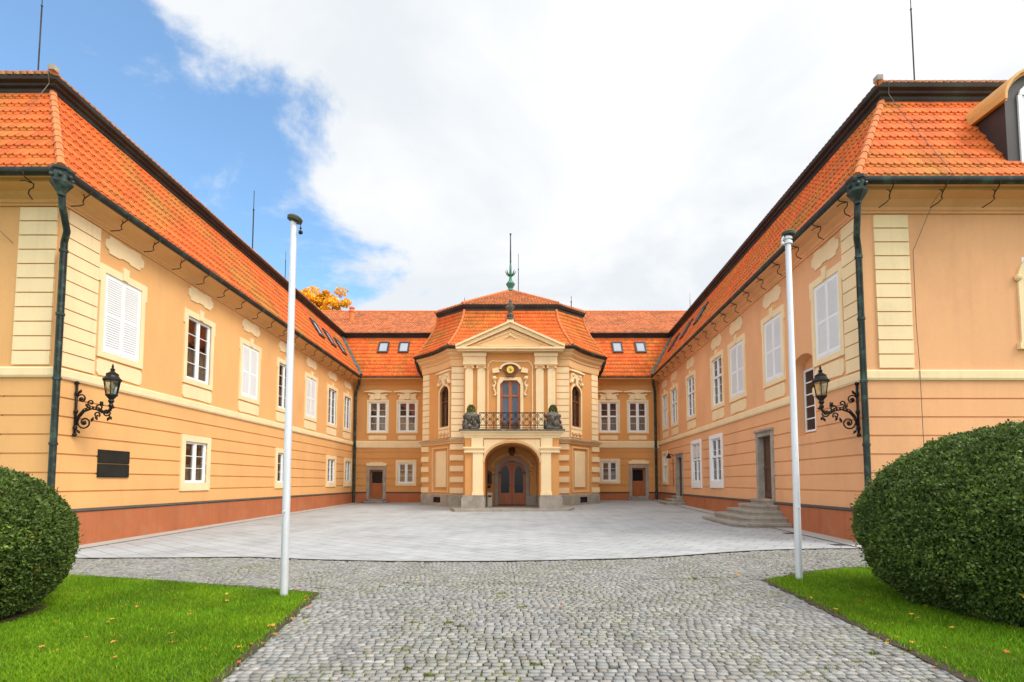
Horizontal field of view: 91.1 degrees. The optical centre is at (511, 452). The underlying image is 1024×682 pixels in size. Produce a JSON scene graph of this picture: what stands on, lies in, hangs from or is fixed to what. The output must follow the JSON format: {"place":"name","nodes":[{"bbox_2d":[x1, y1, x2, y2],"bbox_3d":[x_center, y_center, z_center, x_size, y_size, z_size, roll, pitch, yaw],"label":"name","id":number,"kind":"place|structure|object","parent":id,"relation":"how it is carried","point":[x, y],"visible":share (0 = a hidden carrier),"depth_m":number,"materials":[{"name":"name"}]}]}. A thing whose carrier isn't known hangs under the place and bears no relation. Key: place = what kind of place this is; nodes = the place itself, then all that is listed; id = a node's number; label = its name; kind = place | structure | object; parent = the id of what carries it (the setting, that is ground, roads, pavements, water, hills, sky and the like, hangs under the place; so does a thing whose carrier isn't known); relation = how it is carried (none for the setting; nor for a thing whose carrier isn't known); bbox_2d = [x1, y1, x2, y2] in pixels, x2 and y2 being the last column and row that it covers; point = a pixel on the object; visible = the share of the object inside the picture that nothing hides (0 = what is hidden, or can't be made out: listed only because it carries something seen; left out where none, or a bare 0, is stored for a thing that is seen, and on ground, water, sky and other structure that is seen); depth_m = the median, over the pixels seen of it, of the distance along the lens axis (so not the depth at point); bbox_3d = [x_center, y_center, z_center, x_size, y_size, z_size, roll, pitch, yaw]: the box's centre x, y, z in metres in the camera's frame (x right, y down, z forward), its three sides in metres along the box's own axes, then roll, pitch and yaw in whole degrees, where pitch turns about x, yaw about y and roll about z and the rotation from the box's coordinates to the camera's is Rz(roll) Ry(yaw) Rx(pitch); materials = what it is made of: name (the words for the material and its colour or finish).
{"place":"outdoors","nodes":[
{"label":"outdoors","id":0,"kind":"place"},
{"bbox_2d":[0,573,319,681],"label":"lawn","id":1,"kind":"structure","parent":0,"point":[149,637],"depth_m":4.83,"materials":[{"name":"plant"}]},
{"bbox_2d":[0,604,47,621],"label":"soil bed","id":2,"kind":"object","parent":1,"relation":"on","point":[16,616],"visible":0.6,"depth_m":5.89,"materials":[{"name":"brown soil"}]},
{"bbox_2d":[0,465,82,617],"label":"clipped bush","id":3,"kind":"object","parent":2,"relation":"on","point":[39,533],"visible":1,"depth_m":5.70,"materials":[{"name":"green plant"}]},
{"bbox_2d":[85,575,318,681],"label":"soil edge","id":4,"kind":"object","parent":1,"relation":"on","point":[254,648],"visible":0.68,"depth_m":5.22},
{"bbox_2d":[280,213,302,595],"bbox_3d":[-3.098,-0.658,7.031,0.220,5.472,0.207,0,-3,0],"label":"flagpole","id":5,"kind":"object","parent":1,"relation":"on","point":[295,219],"visible":0.94,"depth_m":6.99,"materials":[{"name":"metal"}]},
{"bbox_2d":[75,500,857,560],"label":"courtyard paving","id":6,"kind":"structure","parent":0,"point":[418,531],"depth_m":14.06,"materials":[{"name":"stone"}]},
{"bbox_2d":[78,503,355,548],"bbox_3d":[-10.565,2.852,22.771,0.570,0.176,23.000,0,-3,0],"label":"paving border","id":7,"kind":"object","parent":6,"relation":"on","point":[141,537],"visible":0.9,"depth_m":16.12,"materials":[{"name":"stone"}]},
{"bbox_2d":[81,503,356,548],"bbox_3d":[-10.245,2.850,22.771,0.070,0.174,23.000,0,-3,0],"label":"drain channel","id":8,"kind":"object","parent":6,"relation":"on","point":[192,530],"visible":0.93,"depth_m":15.79,"materials":[{"name":"grey stone"}]},
{"bbox_2d":[361,499,388,502],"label":"stone steps","id":9,"kind":"structure","parent":6,"relation":"on","point":[375,501],"depth_m":33.75,"materials":[{"name":"grey stone"}]},
{"bbox_2d":[114,548,851,560],"bbox_3d":[0.027,2.165,10.470,25.026,0.100,1.302,0,-3,-3],"label":"paving edge","id":10,"kind":"object","parent":6,"relation":"on","point":[509,560],"visible":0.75,"depth_m":10.46,"materials":[{"name":"grey stone"}]},
{"bbox_2d":[626,496,652,499],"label":"stone steps","id":11,"kind":"structure","parent":6,"relation":"on","point":[639,498],"depth_m":33.76,"materials":[{"name":"grey stone"}]},
{"bbox_2d":[659,496,685,504],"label":"stone steps","id":12,"kind":"structure","parent":6,"relation":"on","point":[676,500],"depth_m":28.38,"materials":[{"name":"grey stone"}]},
{"bbox_2d":[702,498,791,527],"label":"stone steps","id":13,"kind":"structure","parent":6,"relation":"on","point":[759,513],"depth_m":16.87,"materials":[{"name":"grey stone"}]},
{"bbox_2d":[654,500,860,547],"bbox_3d":[8.727,2.720,22.946,0.070,0.308,22.794,0,-3,4],"label":"drain channel","id":14,"kind":"object","parent":6,"relation":"on","point":[787,531],"visible":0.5,"depth_m":13.72,"materials":[{"name":"grey stone"}]},
{"bbox_2d":[655,500,861,547],"bbox_3d":[9.047,2.717,22.926,0.570,0.313,22.794,0,-3,4],"label":"paving border","id":15,"kind":"object","parent":6,"relation":"on","point":[831,538],"visible":0.47,"depth_m":14.17,"materials":[{"name":"stone"}]},
{"bbox_2d":[830,544,848,545],"bbox_3d":[7.900,2.238,12.089,0.400,0.038,0.280,0,-3,0],"label":"drain cover","id":16,"kind":"object","parent":6,"relation":"on","point":[840,544],"visible":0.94,"depth_m":12.07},
{"bbox_2d":[79,548,856,562],"bbox_3d":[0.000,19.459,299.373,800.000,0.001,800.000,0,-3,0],"label":"ground","id":17,"kind":"structure","parent":0,"point":[451,561],"depth_m":11.00,"materials":[{"name":"grey stone"}]},
{"bbox_2d":[0,0,362,544],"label":"palace wing","id":18,"kind":"structure","parent":17,"relation":"on","point":[161,289],"depth_m":14.91,"materials":[{"name":"orange paint"}]},
{"bbox_2d":[72,364,121,436],"bbox_3d":[-10.339,-1.295,12.519,1.118,1.830,0.400,0,-3,0],"label":"wall lantern","id":19,"kind":"object","parent":18,"relation":"attached to","point":[111,375],"depth_m":12.49,"materials":[{"name":"black metal"}]},
{"bbox_2d":[96,464,128,477],"bbox_3d":[-10.889,0.513,13.729,0.062,0.355,1.070,0,-3,0],"label":"wall plaque","id":20,"kind":"object","parent":18,"relation":"attached to","point":[112,470],"depth_m":13.67,"materials":[{"name":"brown metal"}]},
{"bbox_2d":[97,449,129,463],"bbox_3d":[-10.889,0.133,13.751,0.062,0.355,1.070,0,-3,0],"label":"wall plaque","id":21,"kind":"object","parent":18,"relation":"attached to","point":[113,456],"depth_m":13.70,"materials":[{"name":"brown metal"}]},
{"bbox_2d":[102,273,140,361],"bbox_3d":[-10.930,-3.709,14.045,0.100,2.130,1.320,0,-3,0],"label":"shuttered window","id":22,"kind":"structure","parent":18,"relation":"in","point":[121,330],"depth_m":14.01,"materials":[{"name":"white paint"}]},
{"bbox_2d":[185,441,205,482],"bbox_3d":[-10.999,0.357,17.309,0.182,1.400,1.200,0,-3,0],"label":"window","id":23,"kind":"structure","parent":18,"relation":"in","point":[192,472],"depth_m":17.33,"materials":[{"name":"white paint"}]},
{"bbox_2d":[187,316,210,384],"bbox_3d":[-10.999,-3.504,17.489,0.182,2.130,1.320,0,-3,0],"label":"window","id":24,"kind":"structure","parent":18,"relation":"in","point":[195,361],"depth_m":17.49,"materials":[{"name":"white paint"}]},
{"bbox_2d":[241,344,258,399],"bbox_3d":[-10.930,-3.302,20.883,0.100,2.130,1.320,0,-3,0],"label":"shuttered window","id":25,"kind":"structure","parent":18,"relation":"in","point":[249,361],"depth_m":20.86,"materials":[{"name":"white paint"}]},
{"bbox_2d":[277,453,283,482],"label":"window","id":26,"kind":"structure","parent":18,"relation":"in","point":[280,471],"depth_m":23.85,"materials":[{"name":"white paint"}]},
{"bbox_2d":[278,363,285,408],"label":"window","id":27,"kind":"structure","parent":18,"relation":"in","point":[281,404],"depth_m":24.02,"materials":[{"name":"white paint"}]},
{"bbox_2d":[306,377,315,418],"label":"shuttered window","id":28,"kind":"structure","parent":18,"relation":"in","point":[311,384],"depth_m":27.28,"materials":[{"name":"white paint"}]},
{"bbox_2d":[328,459,333,482],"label":"window","id":29,"kind":"structure","parent":18,"relation":"in","point":[329,467],"depth_m":30.34,"materials":[{"name":"white paint"}]},
{"bbox_2d":[328,388,335,424],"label":"window","id":30,"kind":"structure","parent":18,"relation":"in","point":[330,415],"depth_m":30.42,"materials":[{"name":"white paint"}]},
{"bbox_2d":[344,397,349,429],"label":"window","id":31,"kind":"structure","parent":18,"relation":"in","point":[345,417],"depth_m":33.27,"materials":[{"name":"white paint"}]},
{"bbox_2d":[345,461,349,481],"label":"window","id":32,"kind":"structure","parent":18,"relation":"in","point":[347,476],"depth_m":33.42,"materials":[{"name":"white paint"}]},
{"bbox_2d":[299,286,351,310],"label":"autumn tree","id":33,"kind":"object","parent":17,"relation":"on","point":[319,300],"visible":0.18,"depth_m":50.19,"materials":[{"name":"orange plant"}]},
{"bbox_2d":[321,306,686,502],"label":"palace building","id":34,"kind":"structure","parent":17,"relation":"on","point":[385,346],"depth_m":34.65,"materials":[{"name":"paint"}]},
{"bbox_2d":[370,470,382,497],"bbox_3d":[-9.270,2.192,34.540,0.920,1.940,0.122,0,-3,0],"label":"door","id":35,"kind":"structure","parent":34,"relation":"in","point":[376,487],"depth_m":34.55,"materials":[{"name":"red wood"}]},
{"bbox_2d":[368,402,386,431],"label":"window","id":36,"kind":"structure","parent":34,"relation":"in","point":[378,423],"depth_m":34.66,"materials":[{"name":"white paint"}]},
{"bbox_2d":[398,463,413,482],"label":"window","id":37,"kind":"structure","parent":34,"relation":"in","point":[406,477],"depth_m":34.42,"materials":[{"name":"white paint"}]},
{"bbox_2d":[398,402,416,431],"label":"window","id":38,"kind":"structure","parent":34,"relation":"in","point":[407,423],"depth_m":34.67,"materials":[{"name":"white paint"}]},
{"bbox_2d":[600,402,617,431],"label":"window","id":39,"kind":"structure","parent":34,"relation":"in","point":[606,425],"depth_m":34.65,"materials":[{"name":"white paint"}]},
{"bbox_2d":[602,462,617,480],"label":"window","id":40,"kind":"structure","parent":34,"relation":"in","point":[609,475],"depth_m":34.44,"materials":[{"name":"white paint"}]},
{"bbox_2d":[628,402,646,431],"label":"window","id":41,"kind":"structure","parent":34,"relation":"in","point":[637,423],"depth_m":34.67,"materials":[{"name":"white paint"}]},
{"bbox_2d":[632,468,644,495],"bbox_3d":[8.660,2.043,34.549,0.920,1.920,0.122,0,-3,0],"label":"door","id":42,"kind":"structure","parent":34,"relation":"in","point":[638,480],"depth_m":34.56,"materials":[{"name":"red wood"}]},
{"bbox_2d":[413,233,607,511],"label":"entrance pavilion","id":43,"kind":"structure","parent":17,"relation":"on","point":[510,369],"depth_m":28.45,"materials":[{"name":"yellow paint"}]},
{"bbox_2d":[441,387,447,426],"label":"window","id":44,"kind":"structure","parent":43,"relation":"in","point":[443,402],"depth_m":29.65,"materials":[{"name":"brown glass"}]},
{"bbox_2d":[462,404,479,428],"bbox_3d":[-2.025,-1.718,25.013,0.933,1.364,0.776,0,-3,0],"label":"stone planter","id":45,"kind":"object","parent":43,"relation":"on","point":[471,418],"visible":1,"depth_m":24.80,"materials":[{"name":"stone"}]},
{"bbox_2d":[487,492,491,506],"bbox_3d":[-1.170,2.504,26.595,0.257,0.735,0.263,0,-3,0],"label":"litter bin","id":46,"kind":"object","parent":43,"relation":"on","point":[489,500],"visible":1,"depth_m":26.48,"materials":[{"name":"grey metal"}]},
{"bbox_2d":[488,470,491,483],"bbox_3d":[-1.300,1.403,28.006,0.420,0.780,0.120,0,-3,0],"label":"notice case","id":47,"kind":"object","parent":43,"relation":"attached to","point":[489,477],"visible":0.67,"depth_m":27.96,"materials":[{"name":"brown glass"}]},
{"bbox_2d":[498,461,511,504],"bbox_3d":[-0.389,1.707,28.106,0.762,2.445,0.124,0,-3,0],"label":"door","id":48,"kind":"structure","parent":43,"relation":"in","point":[505,471],"depth_m":28.12,"materials":[{"name":"red wood"}]},
{"bbox_2d":[500,381,519,428],"bbox_3d":[-0.100,-2.508,28.436,1.140,3.080,0.111,0,-3,0],"label":"balcony door","id":49,"kind":"structure","parent":43,"relation":"in","point":[509,390],"depth_m":28.45,"materials":[{"name":"red wood"}]},
{"bbox_2d":[512,461,525,504],"bbox_3d":[0.389,1.707,28.106,0.762,2.445,0.124,0,-3,0],"label":"door","id":50,"kind":"structure","parent":43,"relation":"in","point":[518,471],"depth_m":28.12,"materials":[{"name":"red wood"}]},
{"bbox_2d":[543,404,562,428],"bbox_3d":[2.043,-1.712,25.038,0.926,1.362,0.812,-1,-4,19],"label":"stone planter","id":51,"kind":"object","parent":43,"relation":"on","point":[553,421],"visible":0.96,"depth_m":24.80,"materials":[{"name":"stone"}]},
{"bbox_2d":[572,387,578,426],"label":"window","id":52,"kind":"structure","parent":43,"relation":"in","point":[574,402],"depth_m":29.49,"materials":[{"name":"brown glass"}]},
{"bbox_2d":[650,0,1023,548],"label":"palace wing","id":53,"kind":"structure","parent":17,"relation":"on","point":[898,207],"depth_m":12.96,"materials":[{"name":"orange paint"}]},
{"bbox_2d":[663,394,666,427],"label":"window","id":54,"kind":"structure","parent":53,"relation":"in","point":[665,397],"depth_m":32.72,"materials":[{"name":"white paint"}]},
{"bbox_2d":[664,454,666,481],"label":"window","id":55,"kind":"structure","parent":53,"relation":"in","point":[665,459],"depth_m":32.77,"materials":[{"name":"white paint"}]},
{"bbox_2d":[666,453,673,485],"bbox_3d":[9.654,1.075,30.740,0.448,2.000,0.304,0,-3,0],"label":"wall lamp","id":56,"kind":"object","parent":53,"relation":"attached to","point":[668,456],"visible":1,"depth_m":30.70,"materials":[{"name":"black metal"}]},
{"bbox_2d":[672,388,676,424],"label":"window","id":57,"kind":"structure","parent":53,"relation":"in","point":[674,403],"depth_m":30.45,"materials":[{"name":"white paint"}]},
{"bbox_2d":[679,458,681,495],"bbox_3d":[9.954,1.414,29.282,0.050,2.250,1.152,0,-3,4],"label":"door","id":58,"kind":"structure","parent":53,"relation":"in","point":[679,458],"depth_m":29.70,"materials":[{"name":"brown wood"}]},
{"bbox_2d":[688,375,693,417],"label":"window","id":59,"kind":"structure","parent":53,"relation":"in","point":[691,378],"depth_m":26.97,"materials":[{"name":"white paint"}]},
{"bbox_2d":[693,443,699,481],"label":"window","id":60,"kind":"structure","parent":53,"relation":"in","point":[696,453],"depth_m":26.15,"materials":[{"name":"white paint"}]},
{"bbox_2d":[711,438,720,480],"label":"window","id":61,"kind":"structure","parent":53,"relation":"in","point":[718,464],"depth_m":23.09,"materials":[{"name":"white paint"}]},
{"bbox_2d":[713,356,721,405],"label":"window","id":62,"kind":"structure","parent":53,"relation":"in","point":[719,388],"depth_m":22.92,"materials":[{"name":"white paint"}]},
{"bbox_2d":[730,340,743,397],"bbox_3d":[9.239,-3.363,20.534,0.100,2.150,1.440,0,-3,4],"label":"shuttered window","id":63,"kind":"structure","parent":53,"relation":"in","point":[736,352],"depth_m":20.52,"materials":[{"name":"white paint"}]},
{"bbox_2d":[763,436,771,497],"bbox_3d":[9.219,0.515,17.941,0.122,2.200,1.062,0,-3,4],"label":"door","id":64,"kind":"structure","parent":53,"relation":"in","point":[766,440],"depth_m":18.21,"materials":[{"name":"brown wood"}]},
{"bbox_2d":[764,313,781,382],"bbox_3d":[9.033,-3.556,17.289,0.100,2.150,1.320,0,-3,4],"label":"shuttered window","id":65,"kind":"structure","parent":53,"relation":"in","point":[772,328],"depth_m":17.27,"materials":[{"name":"white paint"}]},
{"bbox_2d":[803,367,815,432],"bbox_3d":[9.235,-1.607,15.531,0.072,1.950,0.621,0,-3,3],"label":"window","id":66,"kind":"structure","parent":53,"relation":"in","point":[810,411],"depth_m":15.61,"materials":[{"name":"white paint"}]},
{"bbox_2d":[814,272,840,359],"bbox_3d":[8.825,-3.751,14.005,0.100,2.150,1.240,0,-3,4],"label":"shuttered window","id":67,"kind":"structure","parent":53,"relation":"in","point":[826,300],"depth_m":13.98,"materials":[{"name":"white paint"}]},
{"bbox_2d":[811,365,860,436],"bbox_3d":[8.160,-1.286,12.676,1.116,1.830,0.400,0,-3,0],"label":"wall lantern","id":68,"kind":"object","parent":53,"relation":"attached to","point":[820,377],"depth_m":12.61,"materials":[{"name":"black metal"}]},
{"bbox_2d":[0,0,1023,310],"label":"sky","id":69,"kind":"structure","parent":0,"point":[626,151],"materials":[{"name":"white"}]},
{"bbox_2d":[68,549,967,681],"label":"cobbled drive","id":70,"kind":"structure","parent":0,"point":[343,616],"depth_m":5.51,"materials":[{"name":"stone"}]},
{"bbox_2d":[75,552,957,681],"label":"moss","id":71,"kind":"object","parent":70,"relation":"on","point":[826,668],"visible":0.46,"depth_m":5.70,"materials":[{"name":"green plant"}]},
{"bbox_2d":[237,562,876,681],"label":"cobble bed","id":72,"kind":"object","parent":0,"point":[523,645],"visible":0.14,"depth_m":4.64,"materials":[{"name":"grey stone"}]},
{"bbox_2d":[762,566,1023,681],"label":"lawn","id":73,"kind":"structure","parent":0,"point":[909,623],"depth_m":5.57,"materials":[{"name":"plant"}]},
{"bbox_2d":[781,229,802,579],"bbox_3d":[4.510,-0.756,8.041,0.217,5.726,0.210,-2,-4,32],"label":"flagpole","id":74,"kind":"object","parent":73,"relation":"on","point":[787,235],"visible":0.95,"depth_m":8.00,"materials":[{"name":"metal"}]},
{"bbox_2d":[762,568,983,681],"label":"soil edge","id":75,"kind":"object","parent":73,"relation":"on","point":[933,662],"visible":0.82,"depth_m":4.88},
{"bbox_2d":[847,418,1023,626],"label":"clipped bush","id":76,"kind":"object","parent":73,"relation":"on","point":[939,523],"visible":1,"depth_m":5.51,"materials":[{"name":"green leaves"}]}
]}

